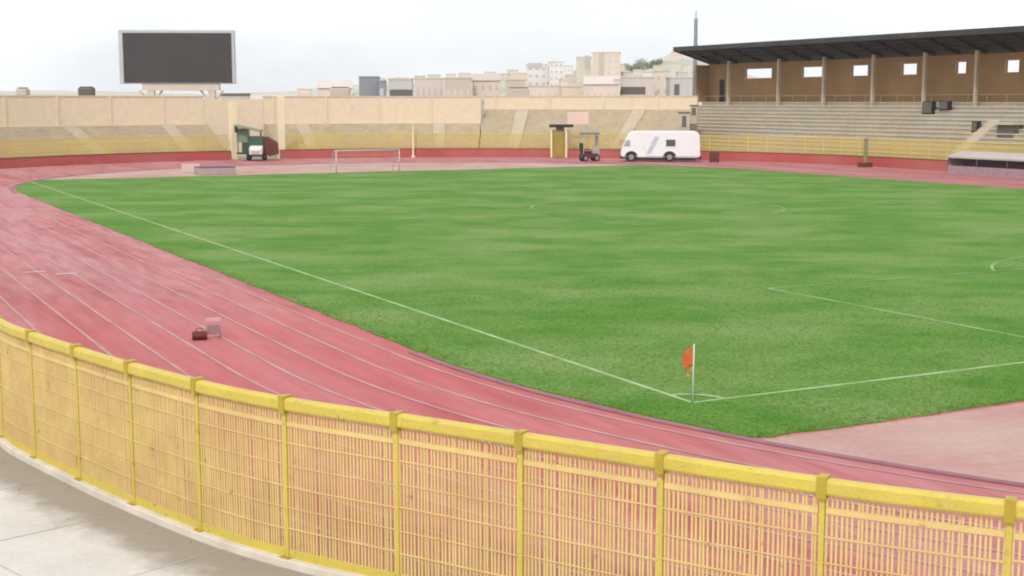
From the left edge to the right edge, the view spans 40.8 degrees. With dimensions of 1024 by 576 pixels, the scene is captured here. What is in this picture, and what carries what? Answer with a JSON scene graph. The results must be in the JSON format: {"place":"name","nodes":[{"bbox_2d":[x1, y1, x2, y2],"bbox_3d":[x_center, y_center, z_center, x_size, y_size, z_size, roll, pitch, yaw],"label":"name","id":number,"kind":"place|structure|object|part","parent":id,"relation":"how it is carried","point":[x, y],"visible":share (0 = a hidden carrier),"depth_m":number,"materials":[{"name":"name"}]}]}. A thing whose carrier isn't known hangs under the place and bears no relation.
{"place":"outdoors","nodes":[
{"label":"outdoors","id":0,"kind":"place"},
{"bbox_2d":[0,95,225,157],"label":"seating terrace","id":1,"kind":"structure","parent":0,"point":[56,116],"depth_m":180.62,"materials":[{"name":"concrete"}]},
{"bbox_2d":[0,446,313,575],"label":"walkway","id":2,"kind":"structure","parent":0,"point":[118,544],"depth_m":24.26,"materials":[{"name":"concrete"}]},
{"bbox_2d":[0,449,219,575],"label":"walkway joint lines","id":3,"kind":"object","parent":2,"relation":"on","point":[80,522],"visible":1,"depth_m":24.40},
{"bbox_2d":[2,460,292,572],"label":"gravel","id":4,"kind":"structure","parent":2,"relation":"on","point":[111,513],"depth_m":26.01,"materials":[{"name":"gravel"}]},
{"bbox_2d":[262,96,480,156],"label":"seating terrace","id":5,"kind":"structure","parent":0,"point":[347,117],"depth_m":199.01,"materials":[{"name":"concrete"}]},
{"bbox_2d":[0,53,757,131],"bbox_3d":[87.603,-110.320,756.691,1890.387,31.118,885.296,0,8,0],"label":"hills","id":6,"kind":"structure","parent":0,"point":[355,88],"depth_m":614.18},
{"bbox_2d":[297,89,311,95],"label":"house","id":7,"kind":"structure","parent":6,"relation":"on","point":[304,92],"depth_m":465.32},
{"bbox_2d":[317,80,352,95],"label":"house","id":8,"kind":"structure","parent":6,"relation":"on","point":[324,86],"depth_m":337.80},
{"bbox_2d":[358,76,379,95],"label":"flat roofed building","id":9,"kind":"structure","parent":6,"relation":"on","point":[368,85],"depth_m":415.56,"materials":[{"name":"stone"}]},
{"bbox_2d":[361,85,365,95],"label":"window","id":10,"kind":"structure","parent":9,"relation":"in","point":[363,87],"depth_m":415.61,"materials":[{"name":"glass"}]},
{"bbox_2d":[371,85,375,95],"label":"window","id":11,"kind":"structure","parent":9,"relation":"in","point":[373,93],"depth_m":415.81,"materials":[{"name":"glass"}]},
{"bbox_2d":[378,80,386,95],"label":"flat roofed building","id":12,"kind":"structure","parent":6,"relation":"on","point":[382,87],"depth_m":410.75,"materials":[{"name":"stone"}]},
{"bbox_2d":[414,75,424,85],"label":"house","id":13,"kind":"structure","parent":6,"relation":"on","point":[419,76],"depth_m":603.03,"materials":[{"name":"beige paint"}]},
{"bbox_2d":[414,78,443,95],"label":"flat roofed building","id":14,"kind":"structure","parent":6,"relation":"on","point":[429,86],"depth_m":376.02,"materials":[{"name":"beige paint"}]},
{"bbox_2d":[427,74,440,77],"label":"house","id":15,"kind":"structure","parent":6,"relation":"on","point":[434,75],"depth_m":593.08,"materials":[{"name":"beige paint"}]},
{"bbox_2d":[446,74,455,76],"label":"house","id":16,"kind":"structure","parent":6,"relation":"on","point":[450,75],"depth_m":602.92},
{"bbox_2d":[444,77,471,95],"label":"flat roofed building","id":17,"kind":"structure","parent":6,"relation":"on","point":[458,86],"depth_m":356.22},
{"bbox_2d":[458,73,470,76],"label":"house","id":18,"kind":"structure","parent":6,"relation":"on","point":[464,74],"depth_m":593.02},
{"bbox_2d":[471,74,500,122],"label":"house","id":19,"kind":"structure","parent":6,"relation":"on","point":[486,85],"depth_m":366.30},
{"bbox_2d":[497,73,509,88],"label":"house","id":20,"kind":"structure","parent":6,"relation":"on","point":[504,76],"depth_m":533.92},
{"bbox_2d":[507,70,517,78],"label":"house","id":21,"kind":"structure","parent":6,"relation":"on","point":[513,74],"depth_m":592.99,"materials":[{"name":"beige paint"}]},
{"bbox_2d":[505,79,524,95],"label":"house","id":22,"kind":"structure","parent":6,"relation":"on","point":[515,82],"depth_m":346.22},
{"bbox_2d":[517,73,527,86],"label":"house","id":23,"kind":"structure","parent":6,"relation":"on","point":[522,75],"depth_m":514.05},
{"bbox_2d":[526,63,547,84],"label":"apartment block","id":24,"kind":"structure","parent":6,"relation":"on","point":[537,74],"depth_m":533.69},
{"bbox_2d":[527,85,559,95],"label":"house","id":25,"kind":"structure","parent":6,"relation":"on","point":[544,90],"depth_m":336.55,"materials":[{"name":"beige paint"}]},
{"bbox_2d":[548,61,563,84],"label":"apartment block","id":26,"kind":"structure","parent":6,"relation":"on","point":[555,71],"depth_m":523.72,"materials":[{"name":"white paint"}]},
{"bbox_2d":[559,79,568,95],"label":"house","id":27,"kind":"structure","parent":6,"relation":"on","point":[563,81],"depth_m":415.46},
{"bbox_2d":[564,65,573,73],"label":"house","id":28,"kind":"structure","parent":6,"relation":"on","point":[568,69],"depth_m":592.71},
{"bbox_2d":[565,75,575,84],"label":"house","id":29,"kind":"structure","parent":6,"relation":"on","point":[572,80],"depth_m":494.42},
{"bbox_2d":[560,85,582,95],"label":"house","id":30,"kind":"structure","parent":6,"relation":"on","point":[571,90],"depth_m":331.61,"materials":[{"name":"beige paint"}]},
{"bbox_2d":[576,55,591,92],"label":"tower block","id":31,"kind":"structure","parent":6,"relation":"on","point":[583,66],"depth_m":474.18,"materials":[{"name":"beige paint"}]},
{"bbox_2d":[583,76,619,95],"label":"house","id":32,"kind":"structure","parent":6,"relation":"on","point":[601,86],"depth_m":321.82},
{"bbox_2d":[592,52,620,95],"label":"tower block","id":33,"kind":"structure","parent":6,"relation":"on","point":[605,63],"depth_m":464.04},
{"bbox_2d":[620,64,629,72],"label":"house","id":34,"kind":"structure","parent":6,"relation":"on","point":[622,68],"depth_m":592.68,"materials":[{"name":"beige paint"}]},
{"bbox_2d":[621,71,631,75],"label":"house","id":35,"kind":"structure","parent":6,"relation":"on","point":[626,73],"depth_m":474.37,"materials":[{"name":"beige paint"}]},
{"bbox_2d":[624,63,643,72],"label":"tree","id":36,"kind":"object","parent":6,"relation":"on","point":[631,67],"visible":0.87,"depth_m":581.54,"materials":[{"name":"green plant"}]},
{"bbox_2d":[620,76,654,95],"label":"house","id":37,"kind":"structure","parent":6,"relation":"on","point":[637,85],"depth_m":326.46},
{"bbox_2d":[633,69,642,75],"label":"house","id":38,"kind":"structure","parent":6,"relation":"on","point":[637,72],"depth_m":513.84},
{"bbox_2d":[634,58,650,68],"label":"tree","id":39,"kind":"object","parent":6,"relation":"on","point":[647,64],"visible":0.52,"depth_m":589.69,"materials":[{"name":"green plant"}]},
{"bbox_2d":[643,71,651,75],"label":"house","id":40,"kind":"structure","parent":6,"relation":"on","point":[647,73],"depth_m":474.33,"materials":[{"name":"white paint"}]},
{"bbox_2d":[638,58,662,67],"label":"tree","id":41,"kind":"object","parent":6,"relation":"on","point":[658,62],"visible":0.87,"depth_m":587.55,"materials":[{"name":"green plant"}]},
{"bbox_2d":[652,65,664,73],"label":"house","id":42,"kind":"structure","parent":6,"relation":"on","point":[658,67],"depth_m":553.11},
{"bbox_2d":[654,70,670,95],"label":"house","id":43,"kind":"structure","parent":6,"relation":"on","point":[660,83],"depth_m":341.28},
{"bbox_2d":[671,63,680,67],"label":"house","id":44,"kind":"structure","parent":6,"relation":"on","point":[675,65],"depth_m":552.96,"materials":[{"name":"beige paint"}]},
{"bbox_2d":[671,51,682,58],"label":"house","id":45,"kind":"structure","parent":6,"relation":"on","point":[674,55],"depth_m":631.41,"materials":[{"name":"beige paint"}]},
{"bbox_2d":[666,76,692,95],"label":"house","id":46,"kind":"structure","parent":6,"relation":"on","point":[679,85],"depth_m":316.65,"materials":[{"name":"white paint"}]},
{"bbox_2d":[676,71,687,75],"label":"house","id":47,"kind":"structure","parent":6,"relation":"on","point":[681,73],"depth_m":454.60,"materials":[{"name":"white paint"}]},
{"bbox_2d":[681,64,691,72],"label":"house","id":48,"kind":"structure","parent":6,"relation":"on","point":[687,67],"depth_m":533.36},
{"bbox_2d":[0,157,1023,575],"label":"running track","id":49,"kind":"structure","parent":0,"point":[48,321],"depth_m":39.13,"materials":[{"name":"rubber"}]},
{"bbox_2d":[23,226,74,273],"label":"start markings","id":50,"kind":"object","parent":49,"relation":"on","point":[44,271],"visible":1,"depth_m":62.70,"materials":[{"name":"paint"}]},
{"bbox_2d":[0,135,227,157],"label":"fence","id":51,"kind":"object","parent":49,"relation":"on","point":[133,142],"visible":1,"depth_m":172.80,"materials":[{"name":"yellow metal"}]},
{"bbox_2d":[0,151,230,168],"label":"perimeter wall","id":52,"kind":"structure","parent":49,"relation":"on","point":[23,162],"depth_m":172.07,"materials":[{"name":"red paint"}]},
{"bbox_2d":[0,434,365,575],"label":"kerb","id":53,"kind":"structure","parent":49,"relation":"on","point":[189,531],"depth_m":24.84,"materials":[{"name":"concrete"}]},
{"bbox_2d":[0,316,1023,575],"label":"fence","id":54,"kind":"object","parent":53,"relation":"on","point":[52,404],"visible":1,"depth_m":21.63,"materials":[{"name":"yellow metal"}]},
{"bbox_2d":[192,328,206,339],"bbox_3d":[-10.169,1.486,44.771,0.480,0.387,0.320,-2,8,-11],"label":"sports bag","id":55,"kind":"object","parent":49,"relation":"on","point":[199,335],"visible":1,"depth_m":44.66,"materials":[{"name":"red fabric"}]},
{"bbox_2d":[205,317,220,338],"bbox_3d":[-9.817,1.281,45.180,0.500,0.690,0.550,-2,8,-14],"label":"chair","id":56,"kind":"object","parent":49,"relation":"on","point":[212,329],"visible":0.93,"depth_m":44.95,"materials":[{"name":"metal"}]},
{"bbox_2d":[234,124,278,160],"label":"truck","id":57,"kind":"object","parent":49,"relation":"on","point":[260,145],"visible":1,"depth_m":180.16,"materials":[{"name":"green paint"}]},
{"bbox_2d":[411,125,414,156],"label":"post","id":58,"kind":"object","parent":49,"relation":"on","point":[412,155],"visible":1,"depth_m":190.49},
{"bbox_2d":[280,148,550,158],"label":"perimeter wall","id":59,"kind":"structure","parent":49,"relation":"on","point":[430,152],"depth_m":191.26,"materials":[{"name":"red paint"}]},
{"bbox_2d":[285,133,550,148],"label":"fence","id":60,"kind":"object","parent":49,"relation":"on","point":[421,140],"visible":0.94,"depth_m":191.64,"materials":[{"name":"yellow metal"}]},
{"bbox_2d":[0,159,1023,575],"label":"lane markings","id":61,"kind":"object","parent":49,"relation":"on","point":[418,381],"visible":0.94,"depth_m":37.96,"materials":[{"name":"paint"}]},
{"bbox_2d":[10,162,1023,487],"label":"track kerb","id":62,"kind":"structure","parent":49,"relation":"on","point":[798,448],"depth_m":32.70,"materials":[{"name":"grey concrete"}]},
{"bbox_2d":[549,124,573,157],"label":"gate booth","id":63,"kind":"object","parent":49,"relation":"on","point":[559,142],"visible":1,"depth_m":189.58,"materials":[{"name":"plastic"}]},
{"bbox_2d":[554,139,562,156],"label":"door","id":64,"kind":"structure","parent":63,"relation":"in","point":[558,143],"depth_m":189.68,"materials":[{"name":"yellow metal"}]},
{"bbox_2d":[579,132,599,160],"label":"utility cart","id":65,"kind":"object","parent":49,"relation":"on","point":[592,154],"visible":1,"depth_m":177.79,"materials":[{"name":"red paint"}]},
{"bbox_2d":[620,131,700,161],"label":"bus","id":66,"kind":"object","parent":49,"relation":"on","point":[669,146],"visible":1,"depth_m":176.35,"materials":[{"name":"white paint"}]},
{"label":"cab window","id":67,"kind":"part","parent":66,"relation":"part of","materials":[{"name":"white glass"}]},
{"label":"door","id":68,"kind":"part","parent":66,"relation":"part of","materials":[{"name":"white paint"}]},
{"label":"window frame","id":69,"kind":"part","parent":66,"relation":"part of","materials":[{"name":"white paint"}]},
{"bbox_2d":[709,152,719,162],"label":"equipment box","id":70,"kind":"object","parent":49,"relation":"on","point":[713,156],"visible":1,"depth_m":174.36,"materials":[{"name":"red paint"}]},
{"bbox_2d":[569,149,947,170],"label":"perimeter wall","id":71,"kind":"structure","parent":49,"relation":"on","point":[913,163],"depth_m":171.21,"materials":[{"name":"red paint"}]},
{"bbox_2d":[570,133,1023,159],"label":"fence","id":72,"kind":"object","parent":49,"relation":"on","point":[780,144],"visible":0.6,"depth_m":171.16,"materials":[{"name":"metal"}]},
{"bbox_2d":[858,138,872,166],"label":"padded post","id":73,"kind":"object","parent":49,"relation":"on","point":[864,163],"visible":1,"depth_m":162.13,"materials":[{"name":"red paint"}]},
{"bbox_2d":[947,151,1023,178],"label":"team shelter","id":74,"kind":"object","parent":49,"relation":"on","point":[994,164],"visible":1,"depth_m":143.23,"materials":[{"name":"plastic"}]},
{"bbox_2d":[0,0,1023,93],"label":"sky","id":75,"kind":"structure","parent":0,"point":[281,45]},
{"bbox_2d":[15,165,1023,437],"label":"grass","id":76,"kind":"structure","parent":0,"point":[867,231],"depth_m":62.56,"materials":[{"name":"green plant"}]},
{"bbox_2d":[32,182,1023,402],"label":"pitch markings","id":77,"kind":"object","parent":76,"relation":"on","point":[689,401],"visible":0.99,"depth_m":40.42,"materials":[{"name":"white paint"}]},
{"bbox_2d":[66,166,1023,336],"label":"faint pitch markings","id":78,"kind":"object","parent":76,"relation":"on","point":[991,266],"visible":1,"depth_m":67.21,"materials":[{"name":"white paint"}]},
{"bbox_2d":[682,344,694,401],"bbox_3d":[4.521,2.208,35.300,0.315,1.570,0.115,0,8,0],"label":"corner flag","id":79,"kind":"object","parent":76,"relation":"on","point":[688,358],"visible":1,"depth_m":35.26,"materials":[{"name":"fabric"}]},
{"bbox_2d":[45,163,1023,482],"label":"runup path","id":80,"kind":"structure","parent":0,"point":[987,443],"depth_m":31.96,"materials":[{"name":"rubber"}]},
{"bbox_2d":[181,163,199,171],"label":"propped board","id":81,"kind":"object","parent":80,"relation":"on","point":[187,167],"visible":0.71,"depth_m":150.27,"materials":[{"name":"grey metal"}]},
{"bbox_2d":[194,166,235,174],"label":"landing mat","id":82,"kind":"object","parent":80,"relation":"on","point":[213,170],"visible":1,"depth_m":145.35,"materials":[{"name":"plastic"}]},
{"bbox_2d":[330,149,399,172],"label":"football goal","id":83,"kind":"object","parent":80,"relation":"on","point":[335,154],"visible":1,"depth_m":150.22,"materials":[{"name":"paint"}]},
{"label":"ground","id":84,"kind":"structure","parent":0,"visible":0},
{"bbox_2d":[16,87,29,94],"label":"water tank","id":85,"kind":"object","parent":84,"relation":"on","point":[22,90],"visible":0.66,"depth_m":184.19,"materials":[{"name":"plastic"}]},
{"bbox_2d":[78,87,95,95],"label":"water tank","id":86,"kind":"object","parent":84,"relation":"on","point":[89,91],"visible":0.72,"depth_m":188.13,"materials":[{"name":"plastic"}]},
{"bbox_2d":[118,30,235,98],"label":"scoreboard","id":87,"kind":"object","parent":84,"relation":"on","point":[161,61],"visible":0.9,"depth_m":194.39,"materials":[{"name":"plastic"}]},
{"bbox_2d":[221,93,250,98],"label":"shed","id":88,"kind":"structure","parent":84,"relation":"on","point":[235,95],"depth_m":232.72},
{"bbox_2d":[204,96,285,159],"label":"gateway","id":89,"kind":"object","parent":84,"relation":"on","point":[223,116],"visible":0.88,"depth_m":192.43,"materials":[{"name":"concrete"}]},
{"bbox_2d":[330,87,349,95],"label":"water tank","id":90,"kind":"object","parent":84,"relation":"on","point":[339,91],"visible":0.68,"depth_m":211.88,"materials":[{"name":"plastic"}]},
{"bbox_2d":[387,78,413,95],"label":"house","id":91,"kind":"structure","parent":84,"relation":"on","point":[400,86],"depth_m":296.85,"materials":[{"name":"white paint"}]},
{"bbox_2d":[508,87,528,95],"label":"building","id":92,"kind":"structure","parent":84,"relation":"on","point":[518,91],"depth_m":219.82,"materials":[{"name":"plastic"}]},
{"bbox_2d":[481,96,698,148],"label":"seating terrace","id":93,"kind":"structure","parent":84,"relation":"on","point":[540,114],"depth_m":200.91,"materials":[{"name":"concrete"}]},
{"bbox_2d":[567,112,588,146],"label":"notice board","id":94,"kind":"object","parent":93,"relation":"on","point":[577,117],"visible":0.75,"depth_m":192.34,"materials":[{"name":"white metal"}]},
{"bbox_2d":[678,112,690,130],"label":"kiosk","id":95,"kind":"object","parent":93,"relation":"on","point":[684,121],"visible":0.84,"depth_m":189.13,"materials":[{"name":"concrete"}]},
{"bbox_2d":[682,116,685,126],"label":"door","id":96,"kind":"structure","parent":95,"relation":"in","point":[683,117],"depth_m":189.12,"materials":[{"name":"grey metal"}]},
{"bbox_2d":[689,105,698,123],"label":"kiosk","id":97,"kind":"object","parent":93,"relation":"on","point":[693,113],"visible":1,"depth_m":195.01,"materials":[{"name":"concrete"}]},
{"bbox_2d":[692,11,697,95],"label":"mast","id":98,"kind":"object","parent":84,"relation":"on","point":[695,41],"visible":0.22,"depth_m":222.46,"materials":[{"name":"metal"}]},
{"bbox_2d":[673,26,1023,159],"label":"grandstand","id":99,"kind":"object","parent":84,"relation":"on","point":[885,97],"visible":0.89,"depth_m":178.45,"materials":[{"name":"concrete"}]},
{"bbox_2d":[719,80,723,101],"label":"door","id":100,"kind":"structure","parent":99,"relation":"in","point":[721,91],"depth_m":210.98,"materials":[{"name":"plastic"}]},
{"bbox_2d":[922,101,935,113],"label":"loudspeaker","id":101,"kind":"object","parent":99,"relation":"on","point":[928,107],"visible":1,"depth_m":168.83,"materials":[{"name":"plastic"}]},
{"bbox_2d":[939,101,951,109],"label":"loudspeaker","id":102,"kind":"object","parent":99,"relation":"on","point":[945,105],"visible":1,"depth_m":166.66,"materials":[{"name":"plastic"}]},
{"bbox_2d":[971,121,980,131],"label":"loudspeaker","id":103,"kind":"object","parent":99,"relation":"on","point":[976,125],"visible":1,"depth_m":158.63,"materials":[{"name":"plastic"}]}
]}

